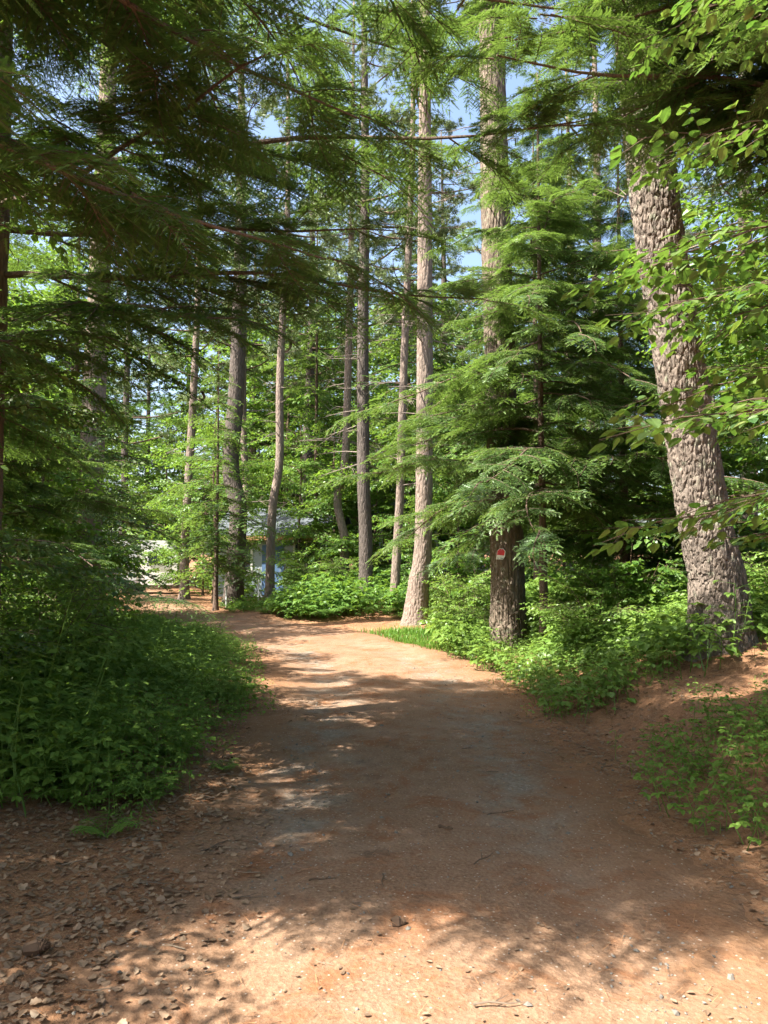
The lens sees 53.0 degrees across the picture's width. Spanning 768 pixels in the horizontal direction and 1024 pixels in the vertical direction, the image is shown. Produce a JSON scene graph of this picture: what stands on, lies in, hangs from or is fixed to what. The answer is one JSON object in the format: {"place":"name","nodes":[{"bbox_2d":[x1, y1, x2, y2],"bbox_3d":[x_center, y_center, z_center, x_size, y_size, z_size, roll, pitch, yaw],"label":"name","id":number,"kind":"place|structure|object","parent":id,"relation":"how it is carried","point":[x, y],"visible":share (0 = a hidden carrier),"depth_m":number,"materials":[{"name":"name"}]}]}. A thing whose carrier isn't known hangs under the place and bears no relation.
{"place":"outdoors","nodes":[
{"label":"outdoors","id":0,"kind":"place"},
{"bbox_2d":[0,554,767,1023],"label":"ground","id":1,"kind":"structure","parent":0,"point":[744,670],"depth_m":4.98,"materials":[{"name":"soil"}]},
{"bbox_2d":[0,597,14,655],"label":"shrub","id":2,"kind":"object","parent":1,"relation":"on","point":[10,632],"visible":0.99,"depth_m":5.91,"materials":[{"name":"green plant"}]},
{"bbox_2d":[23,939,51,955],"bbox_3d":[-1.377,1.729,3.060,0.103,0.060,0.060,2,-4,-23],"label":"stone","id":3,"kind":"object","parent":1,"relation":"on","point":[35,947],"visible":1,"depth_m":3.04,"materials":[{"name":"stone"}]},
{"bbox_2d":[0,0,90,266],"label":"tree","id":4,"kind":"object","parent":1,"relation":"on","point":[53,241],"visible":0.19,"depth_m":6.03,"materials":[{"name":"green plant"}]},
{"bbox_2d":[2,208,91,563],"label":"broadleaf tree","id":5,"kind":"object","parent":1,"relation":"on","point":[51,259],"visible":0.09,"depth_m":15.06,"materials":[{"name":"green plant"}]},
{"bbox_2d":[3,248,103,589],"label":"broadleaf tree","id":6,"kind":"object","parent":1,"relation":"on","point":[28,295],"visible":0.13,"depth_m":11.13,"materials":[{"name":"green plant"}]},
{"bbox_2d":[3,237,137,563],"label":"broadleaf tree","id":7,"kind":"object","parent":1,"relation":"on","point":[30,265],"visible":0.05,"depth_m":19.04,"materials":[{"name":"green plant"}]},
{"bbox_2d":[0,573,140,686],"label":"shrub","id":8,"kind":"object","parent":1,"relation":"on","point":[77,609],"visible":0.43,"depth_m":7.63,"materials":[{"name":"green plant"}]},
{"bbox_2d":[0,221,142,704],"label":"tree","id":9,"kind":"object","parent":1,"relation":"on","point":[23,407],"visible":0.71,"depth_m":6.98,"materials":[{"name":"green plant"}]},
{"bbox_2d":[0,559,143,676],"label":"shrub","id":10,"kind":"object","parent":1,"relation":"on","point":[125,617],"visible":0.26,"depth_m":8.83,"materials":[{"name":"green plant"}]},
{"bbox_2d":[1,382,148,621],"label":"tree","id":11,"kind":"object","parent":1,"relation":"on","point":[67,531],"visible":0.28,"depth_m":12.44,"materials":[{"name":"green plant"}]},
{"bbox_2d":[35,475,120,560],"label":"broadleaf tree","id":12,"kind":"object","parent":1,"relation":"on","point":[56,487],"visible":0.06,"depth_m":19.59,"materials":[{"name":"green plant"}]},
{"bbox_2d":[5,377,160,605],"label":"broadleaf tree","id":13,"kind":"object","parent":1,"relation":"on","point":[100,541],"visible":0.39,"depth_m":15.22,"materials":[{"name":"green plant"}]},
{"bbox_2d":[4,222,186,595],"bbox_3d":[-8.168,-2.763,20.904,5.595,11.003,5.993,1,-4,-17],"label":"hemlock tree","id":14,"kind":"object","parent":1,"relation":"on","point":[113,457],"visible":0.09,"depth_m":20.74,"materials":[{"name":"green plant"}]},
{"bbox_2d":[6,429,191,577],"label":"broadleaf tree","id":15,"kind":"object","parent":1,"relation":"on","point":[141,494],"visible":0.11,"depth_m":29.90,"materials":[{"name":"green plant"}]},
{"bbox_2d":[1,294,215,621],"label":"hemlock tree","id":16,"kind":"object","parent":1,"relation":"on","point":[15,487],"visible":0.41,"depth_m":9.92,"materials":[{"name":"green plant"}]},
{"bbox_2d":[74,47,162,598],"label":"pine tree","id":17,"kind":"object","parent":1,"relation":"on","point":[87,404],"visible":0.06,"depth_m":17.10,"materials":[{"name":"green plant"}]},
{"bbox_2d":[0,550,280,837],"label":"undergrowth","id":18,"kind":"object","parent":1,"relation":"on","point":[89,703],"visible":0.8,"depth_m":5.94,"materials":[{"name":"green plant"}]},
{"bbox_2d":[74,234,208,589],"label":"pine tree","id":19,"kind":"object","parent":1,"relation":"on","point":[163,415],"visible":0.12,"depth_m":40.71,"materials":[{"name":"green plant"}]},
{"bbox_2d":[107,412,222,586],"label":"broadleaf tree","id":20,"kind":"object","parent":1,"relation":"on","point":[149,477],"visible":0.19,"depth_m":43.52,"materials":[{"name":"green plant"}]},
{"bbox_2d":[129,468,224,594],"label":"broadleaf tree","id":21,"kind":"object","parent":1,"relation":"on","point":[196,525],"visible":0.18,"depth_m":34.45,"materials":[{"name":"green plant"}]},
{"bbox_2d":[123,70,303,599],"bbox_3d":[-7.446,-7.366,32.304,7.050,22.158,7.810,-2,-4,29],"label":"pine tree","id":22,"kind":"object","parent":1,"relation":"on","point":[184,562],"visible":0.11,"depth_m":31.27,"materials":[{"name":"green plant"}]},
{"bbox_2d":[109,329,319,571],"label":"broadleaf tree","id":23,"kind":"object","parent":1,"relation":"on","point":[176,423],"visible":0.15,"depth_m":41.47,"materials":[{"name":"green plant"}]},
{"bbox_2d":[132,413,300,602],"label":"broadleaf tree","id":24,"kind":"object","parent":1,"relation":"on","point":[185,510],"visible":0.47,"depth_m":28.30,"materials":[{"name":"green plant"}]},
{"bbox_2d":[156,349,280,610],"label":"hemlock tree","id":25,"kind":"object","parent":1,"relation":"on","point":[218,508],"visible":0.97,"depth_m":24.64,"materials":[{"name":"green plant"}]},
{"bbox_2d":[188,0,321,605],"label":"pine tree","id":26,"kind":"object","parent":1,"relation":"on","point":[237,364],"visible":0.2,"depth_m":27.10,"materials":[{"name":"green plant"}]},
{"bbox_2d":[176,122,334,508],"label":"pine tree","id":27,"kind":"object","parent":1,"relation":"on","point":[243,431],"visible":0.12,"depth_m":34.19,"materials":[{"name":"green plant"}]},
{"bbox_2d":[170,299,341,512],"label":"broadleaf tree","id":28,"kind":"object","parent":1,"relation":"on","point":[265,412],"visible":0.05,"depth_m":44.72,"materials":[{"name":"green plant"}]},
{"bbox_2d":[135,306,385,534],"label":"broadleaf tree","id":29,"kind":"object","parent":1,"relation":"on","point":[300,401],"visible":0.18,"depth_m":37.83,"materials":[{"name":"green plant"}]},
{"bbox_2d":[201,244,324,508],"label":"pine tree","id":30,"kind":"object","parent":1,"relation":"on","point":[251,449],"visible":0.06,"depth_m":42.53,"materials":[{"name":"green plant"}]},
{"bbox_2d":[218,508,351,596],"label":"cottage","id":31,"kind":"structure","parent":1,"relation":"on","point":[257,558],"depth_m":31.35,"materials":[{"name":"blue"}]},
{"bbox_2d":[226,541,252,570],"bbox_3d":[-5.899,1.818,31.439,1.100,1.280,0.046,-1,-4,8],"label":"window","id":32,"kind":"structure","parent":31,"relation":"in","point":[247,566],"depth_m":31.38,"materials":[{"name":"white paint"}]},
{"bbox_2d":[262,545,283,595],"bbox_3d":[-4.514,2.368,31.182,0.900,2.050,0.098,-1,-4,8],"label":"door","id":33,"kind":"structure","parent":31,"relation":"in","point":[277,569],"depth_m":31.20,"materials":[{"name":"blue paint"}]},
{"bbox_2d":[293,541,319,567],"bbox_3d":[-3.125,1.794,31.049,1.100,1.280,0.046,-1,-4,8],"label":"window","id":34,"kind":"structure","parent":31,"relation":"in","point":[294,546],"depth_m":31.09,"materials":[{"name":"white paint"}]},
{"bbox_2d":[210,6,373,600],"bbox_3d":[-3.231,-7.314,27.097,5.222,21.134,5.785,-2,-4,29],"label":"pine tree","id":35,"kind":"object","parent":1,"relation":"on","point":[276,482],"visible":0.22,"depth_m":26.27,"materials":[{"name":"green plant"}]},
{"bbox_2d":[262,555,339,593],"bbox_3d":[-2.409,1.931,22.471,2.215,1.396,1.684,0,-4,4],"label":"shrub","id":36,"kind":"object","parent":1,"relation":"on","point":[298,572],"visible":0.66,"depth_m":22.41,"materials":[{"name":"green plant"}]},
{"bbox_2d":[211,406,394,587],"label":"broadleaf tree","id":37,"kind":"object","parent":1,"relation":"on","point":[300,530],"visible":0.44,"depth_m":29.99,"materials":[{"name":"green plant"}]},
{"bbox_2d":[251,173,384,563],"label":"hemlock tree","id":38,"kind":"object","parent":1,"relation":"on","point":[298,388],"visible":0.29,"depth_m":31.43,"materials":[{"name":"green plant"}]},
{"bbox_2d":[254,122,386,503],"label":"pine tree","id":39,"kind":"object","parent":1,"relation":"on","point":[378,335],"visible":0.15,"depth_m":36.23,"materials":[{"name":"green plant"}]},
{"bbox_2d":[247,422,407,583],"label":"broadleaf tree","id":40,"kind":"object","parent":1,"relation":"on","point":[302,513],"visible":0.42,"depth_m":28.91,"materials":[{"name":"green plant"}]},
{"bbox_2d":[0,0,683,336],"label":"hemlock tree","id":41,"kind":"object","parent":1,"relation":"on","point":[141,21],"visible":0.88,"depth_m":5.09,"materials":[{"name":"green plant"}]},
{"bbox_2d":[0,0,685,604],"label":"hemlock tree","id":42,"kind":"object","parent":1,"relation":"on","point":[148,162],"visible":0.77,"depth_m":6.88,"materials":[{"name":"green plant"}]},
{"bbox_2d":[312,556,376,587],"bbox_3d":[-1.122,1.970,23.602,1.684,1.396,2.215,3,-5,-38],"label":"shrub","id":43,"kind":"object","parent":1,"relation":"on","point":[338,570],"visible":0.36,"depth_m":23.32,"materials":[{"name":"green plant"}]},
{"bbox_2d":[247,382,445,568],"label":"broadleaf tree","id":44,"kind":"object","parent":1,"relation":"on","point":[348,513],"visible":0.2,"depth_m":30.34,"materials":[{"name":"green plant"}]},
{"bbox_2d":[212,564,490,620],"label":"undergrowth","id":45,"kind":"object","parent":1,"relation":"on","point":[326,596],"visible":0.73,"depth_m":20.37,"materials":[{"name":"green plant"}]},
{"bbox_2d":[286,1,416,575],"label":"pine tree","id":46,"kind":"object","parent":1,"relation":"on","point":[338,510],"visible":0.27,"depth_m":27.16,"materials":[{"name":"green plant"}]},
{"bbox_2d":[250,293,459,523],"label":"broadleaf tree","id":47,"kind":"object","parent":1,"relation":"on","point":[370,367],"visible":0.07,"depth_m":44.54,"materials":[{"name":"green plant"}]},
{"bbox_2d":[293,4,460,596],"bbox_3d":[-0.121,-8.838,24.126,5.202,23.045,6.509,0,-4,0],"label":"pine tree","id":48,"kind":"object","parent":1,"relation":"on","point":[365,525],"visible":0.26,"depth_m":23.14,"materials":[{"name":"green plant"}]},
{"bbox_2d":[304,432,449,579],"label":"broadleaf tree","id":49,"kind":"object","parent":1,"relation":"on","point":[333,549],"visible":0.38,"depth_m":27.71,"materials":[{"name":"green plant"}]},
{"bbox_2d":[0,635,767,1023],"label":"pine needles","id":50,"kind":"object","parent":1,"relation":"on","point":[360,863],"visible":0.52,"depth_m":4.02,"materials":[{"name":"brown plant"}]},
{"bbox_2d":[0,654,767,1004],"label":"twig litter","id":51,"kind":"object","parent":1,"relation":"on","point":[356,902],"visible":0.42,"depth_m":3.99,"materials":[{"name":"brown wood"}]},
{"bbox_2d":[9,214,767,584],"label":"woods","id":52,"kind":"object","parent":1,"relation":"on","point":[141,408],"visible":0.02,"depth_m":48.92,"materials":[{"name":"green plant"}]},
{"bbox_2d":[102,558,681,608],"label":"undergrowth","id":53,"kind":"object","parent":1,"relation":"on","point":[251,587],"visible":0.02,"depth_m":29.80,"materials":[{"name":"green plant"}]},
{"bbox_2d":[304,373,481,578],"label":"broadleaf tree","id":54,"kind":"object","parent":1,"relation":"on","point":[381,436],"visible":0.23,"depth_m":27.13,"materials":[{"name":"green plant"}]},
{"bbox_2d":[334,0,480,602],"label":"pine tree","id":55,"kind":"object","parent":1,"relation":"on","point":[409,261],"visible":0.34,"depth_m":22.35,"materials":[{"name":"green plant"}]},
{"bbox_2d":[351,196,465,455],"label":"pine tree","id":56,"kind":"object","parent":1,"relation":"on","point":[392,333],"visible":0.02,"depth_m":42.49,"materials":[{"name":"green plant"}]},
{"bbox_2d":[348,162,483,488],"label":"hemlock tree","id":57,"kind":"object","parent":1,"relation":"on","point":[443,303],"visible":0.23,"depth_m":24.93,"materials":[{"name":"green plant"}]},
{"bbox_2d":[353,622,484,650],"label":"grass","id":58,"kind":"structure","parent":1,"relation":"on","point":[414,633],"depth_m":15.59,"materials":[{"name":"green plant"}]},
{"bbox_2d":[318,282,525,535],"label":"broadleaf tree","id":59,"kind":"object","parent":1,"relation":"on","point":[387,374],"visible":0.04,"depth_m":39.20,"materials":[{"name":"green plant"}]},
{"bbox_2d":[318,310,527,530],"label":"broadleaf tree","id":60,"kind":"object","parent":1,"relation":"on","point":[341,433],"visible":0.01,"depth_m":46.45,"materials":[{"name":"green plant"}]},
{"bbox_2d":[371,496,489,581],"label":"undergrowth","id":61,"kind":"object","parent":1,"relation":"on","point":[382,540],"visible":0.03,"depth_m":31.53,"materials":[{"name":"green plant"}]},
{"bbox_2d":[379,129,483,495],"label":"pine tree","id":62,"kind":"object","parent":1,"relation":"on","point":[444,260],"visible":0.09,"depth_m":36.41,"materials":[{"name":"green plant"}]},
{"bbox_2d":[357,0,520,625],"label":"pine tree","id":63,"kind":"object","parent":1,"relation":"on","point":[417,595],"visible":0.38,"depth_m":18.16,"materials":[{"name":"brown plant"}]},
{"bbox_2d":[373,413,532,584],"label":"broadleaf tree","id":64,"kind":"object","parent":1,"relation":"on","point":[441,494],"visible":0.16,"depth_m":23.46,"materials":[{"name":"green plant"}]},
{"bbox_2d":[419,582,490,632],"bbox_3d":[1.613,1.959,14.658,1.906,1.220,1.886,1,-4,-19],"label":"shrub","id":65,"kind":"object","parent":1,"relation":"on","point":[465,613],"visible":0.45,"depth_m":14.53,"materials":[{"name":"green plant"}]},
{"bbox_2d":[422,570,490,617],"bbox_3d":[1.886,1.942,18.274,2.358,1.525,2.382,2,-4,-23],"label":"shrub","id":66,"kind":"object","parent":1,"relation":"on","point":[455,600],"visible":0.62,"depth_m":17.84,"materials":[{"name":"green plant"}]},
{"bbox_2d":[383,358,557,560],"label":"broadleaf tree","id":67,"kind":"object","parent":1,"relation":"on","point":[435,372],"visible":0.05,"depth_m":31.55,"materials":[{"name":"green plant"}]},
{"bbox_2d":[431,550,529,604],"bbox_3d":[2.756,1.764,20.544,2.720,2.108,2.354,2,-4,-25],"label":"shrub","id":68,"kind":"object","parent":1,"relation":"on","point":[464,574],"visible":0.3,"depth_m":20.60,"materials":[{"name":"green plant"}]},
{"bbox_2d":[432,127,532,375],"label":"pine tree","id":69,"kind":"object","parent":1,"relation":"on","point":[463,269],"visible":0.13,"depth_m":34.56,"materials":[{"name":"green plant"}]},
{"bbox_2d":[418,0,555,649],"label":"pine tree","id":70,"kind":"object","parent":1,"relation":"on","point":[507,589],"visible":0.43,"depth_m":13.16,"materials":[{"name":"brown plant"}]},
{"bbox_2d":[405,371,619,575],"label":"broadleaf tree","id":71,"kind":"object","parent":1,"relation":"on","point":[475,524],"visible":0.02,"depth_m":27.76,"materials":[{"name":"green plant"}]},
{"bbox_2d":[443,639,592,713],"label":"grass","id":72,"kind":"structure","parent":1,"relation":"on","point":[515,679],"depth_m":10.03,"materials":[{"name":"green plant"}]},
{"bbox_2d":[411,356,631,577],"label":"broadleaf tree","id":73,"kind":"object","parent":1,"relation":"on","point":[529,487],"depth_m":31.82,"materials":[{"name":"green plant"}]},
{"bbox_2d":[433,121,633,579],"bbox_3d":[3.898,-3.831,19.543,5.398,13.003,5.837,-1,-4,13],"label":"hemlock tree","id":74,"kind":"object","parent":1,"relation":"on","point":[557,378],"visible":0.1,"depth_m":19.69,"materials":[{"name":"green plant"}]},
{"bbox_2d":[456,136,614,580],"bbox_3d":[5.592,-5.455,27.772,6.623,17.002,6.837,0,-4,0],"label":"hemlock tree","id":75,"kind":"object","parent":1,"relation":"on","point":[519,209],"visible":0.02,"depth_m":27.66,"materials":[{"name":"green plant"}]},
{"bbox_2d":[317,70,767,647],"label":"hemlock tree","id":76,"kind":"object","parent":1,"relation":"on","point":[555,222],"visible":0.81,"depth_m":11.91,"materials":[{"name":"green plant"}]},
{"bbox_2d":[374,0,767,240],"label":"hemlock tree","id":77,"kind":"object","parent":1,"relation":"on","point":[698,85],"visible":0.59,"depth_m":6.35,"materials":[{"name":"green plant"}]},
{"bbox_2d":[512,48,640,576],"bbox_3d":[8.044,-7.778,31.250,7.022,22.066,8.787,0,-4,0],"label":"pine tree","id":78,"kind":"object","parent":1,"relation":"on","point":[564,563],"visible":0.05,"depth_m":30.30,"materials":[{"name":"green plant"}]},
{"bbox_2d":[519,571,651,651],"bbox_3d":[2.756,1.393,10.568,1.792,1.159,1.810,-1,-4,8],"label":"shrub","id":79,"kind":"object","parent":1,"relation":"on","point":[568,611],"visible":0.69,"depth_m":10.32,"materials":[{"name":"green plant"}]},
{"bbox_2d":[416,545,767,721],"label":"undergrowth","id":80,"kind":"object","parent":1,"relation":"on","point":[659,628],"visible":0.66,"depth_m":9.40,"materials":[{"name":"green plant"}]},
{"bbox_2d":[417,116,767,587],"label":"hemlock tree","id":81,"kind":"object","parent":1,"relation":"on","point":[623,553],"visible":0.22,"depth_m":14.23,"materials":[{"name":"green plant"}]},
{"bbox_2d":[444,647,767,924],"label":"leaf litter","id":82,"kind":"object","parent":1,"relation":"on","point":[754,892],"visible":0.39,"depth_m":5.95,"materials":[{"name":"brown plant"}]},
{"bbox_2d":[469,312,744,582],"bbox_3d":[5.449,-1.173,20.506,6.602,7.718,6.820,0,-4,4],"label":"broadleaf tree","id":83,"kind":"object","parent":1,"relation":"on","point":[551,566],"visible":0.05,"depth_m":20.61,"materials":[{"name":"green plant"}]},
{"bbox_2d":[547,548,687,625],"bbox_3d":[3.361,1.215,11.147,1.958,1.517,1.695,-1,-4,12],"label":"shrub","id":84,"kind":"object","parent":1,"relation":"on","point":[622,568],"visible":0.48,"depth_m":10.75,"materials":[{"name":"green plant"}]},
{"bbox_2d":[515,0,735,576],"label":"pine tree","id":85,"kind":"object","parent":1,"relation":"on","point":[574,113],"visible":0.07,"depth_m":23.63,"materials":[{"name":"green plant"}]},
{"bbox_2d":[543,1,758,661],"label":"pine tree","id":86,"kind":"object","parent":1,"relation":"on","point":[695,466],"visible":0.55,"depth_m":8.37,"materials":[{"name":"brown plant"}]},
{"bbox_2d":[548,351,767,577],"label":"broadleaf tree","id":87,"kind":"object","parent":1,"relation":"on","point":[746,531],"visible":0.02,"depth_m":14.65,"materials":[{"name":"green plant"}]},
{"bbox_2d":[560,0,767,558],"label":"beech tree","id":88,"kind":"object","parent":1,"relation":"on","point":[706,263],"visible":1,"depth_m":3.72,"materials":[{"name":"green plant"}]},
{"bbox_2d":[578,135,767,552],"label":"broadleaf tree","id":89,"kind":"object","parent":1,"relation":"on","point":[763,446],"visible":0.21,"depth_m":10.67,"materials":[{"name":"green plant"}]},
{"bbox_2d":[587,631,767,741],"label":"undergrowth","id":90,"kind":"object","parent":1,"relation":"on","point":[755,647],"visible":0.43,"depth_m":7.05,"materials":[{"name":"green plant"}]},
{"bbox_2d":[607,673,767,850],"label":"undergrowth","id":91,"kind":"object","parent":1,"relation":"on","point":[748,801],"visible":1,"depth_m":5.23,"materials":[{"name":"green plant"}]},
{"bbox_2d":[626,14,767,567],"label":"pine tree","id":92,"kind":"object","parent":1,"relation":"on","point":[688,232],"visible":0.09,"depth_m":20.51,"materials":[{"name":"green plant"}]},
{"bbox_2d":[637,241,767,563],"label":"broadleaf tree","id":93,"kind":"object","parent":1,"relation":"on","point":[749,467],"visible":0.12,"depth_m":14.63,"materials":[{"name":"green plant"}]},
{"bbox_2d":[642,98,767,453],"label":"broadleaf tree","id":94,"kind":"object","parent":1,"relation":"on","point":[762,337],"visible":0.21,"depth_m":8.16,"materials":[{"name":"green plant"}]},
{"bbox_2d":[675,550,767,596],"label":"shrub","id":95,"kind":"object","parent":1,"relation":"on","point":[754,575],"visible":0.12,"depth_m":9.41,"materials":[{"name":"green plant"}]},
{"bbox_2d":[9,0,767,554],"label":"sky","id":96,"kind":"structure","parent":0,"point":[472,259],"materials":[{"name":"blue"}]},
{"bbox_2d":[22,585,767,1023],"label":"dirt road","id":97,"kind":"structure","parent":0,"point":[566,905],"depth_m":3.73,"materials":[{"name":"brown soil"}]},
{"bbox_2d":[101,540,199,591],"bbox_3d":[-11.527,2.601,36.510,5.468,2.550,2.240,1,-4,-12],"label":"camper trailer","id":98,"kind":"object","parent":97,"relation":"on","point":[161,568],"visible":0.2,"depth_m":35.64,"materials":[{"name":"white paint"}]},
{"bbox_2d":[0,685,324,1023],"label":"leaf litter","id":99,"kind":"object","parent":97,"relation":"on","point":[48,989],"visible":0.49,"depth_m":3.64,"materials":[{"name":"brown plant"}]},
{"bbox_2d":[163,887,189,893],"bbox_3d":[-0.981,1.795,3.647,0.134,0.028,0.030,-1,-4,9],"label":"stick","id":100,"kind":"object","parent":97,"relation":"on","point":[168,889],"visible":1,"depth_m":3.65,"materials":[{"name":"brown wood"}]},
{"bbox_2d":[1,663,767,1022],"bbox_3d":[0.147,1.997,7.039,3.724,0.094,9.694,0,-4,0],"label":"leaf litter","id":101,"kind":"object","parent":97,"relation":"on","point":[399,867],"visible":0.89,"depth_m":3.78,"materials":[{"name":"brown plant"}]},
{"bbox_2d":[390,915,406,926],"bbox_3d":[0.064,1.769,3.317,0.065,0.052,0.060,1,-4,-11],"label":"pine cone","id":102,"kind":"object","parent":97,"relation":"on","point":[397,920],"visible":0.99,"depth_m":3.30,"materials":[{"name":"brown stone"}]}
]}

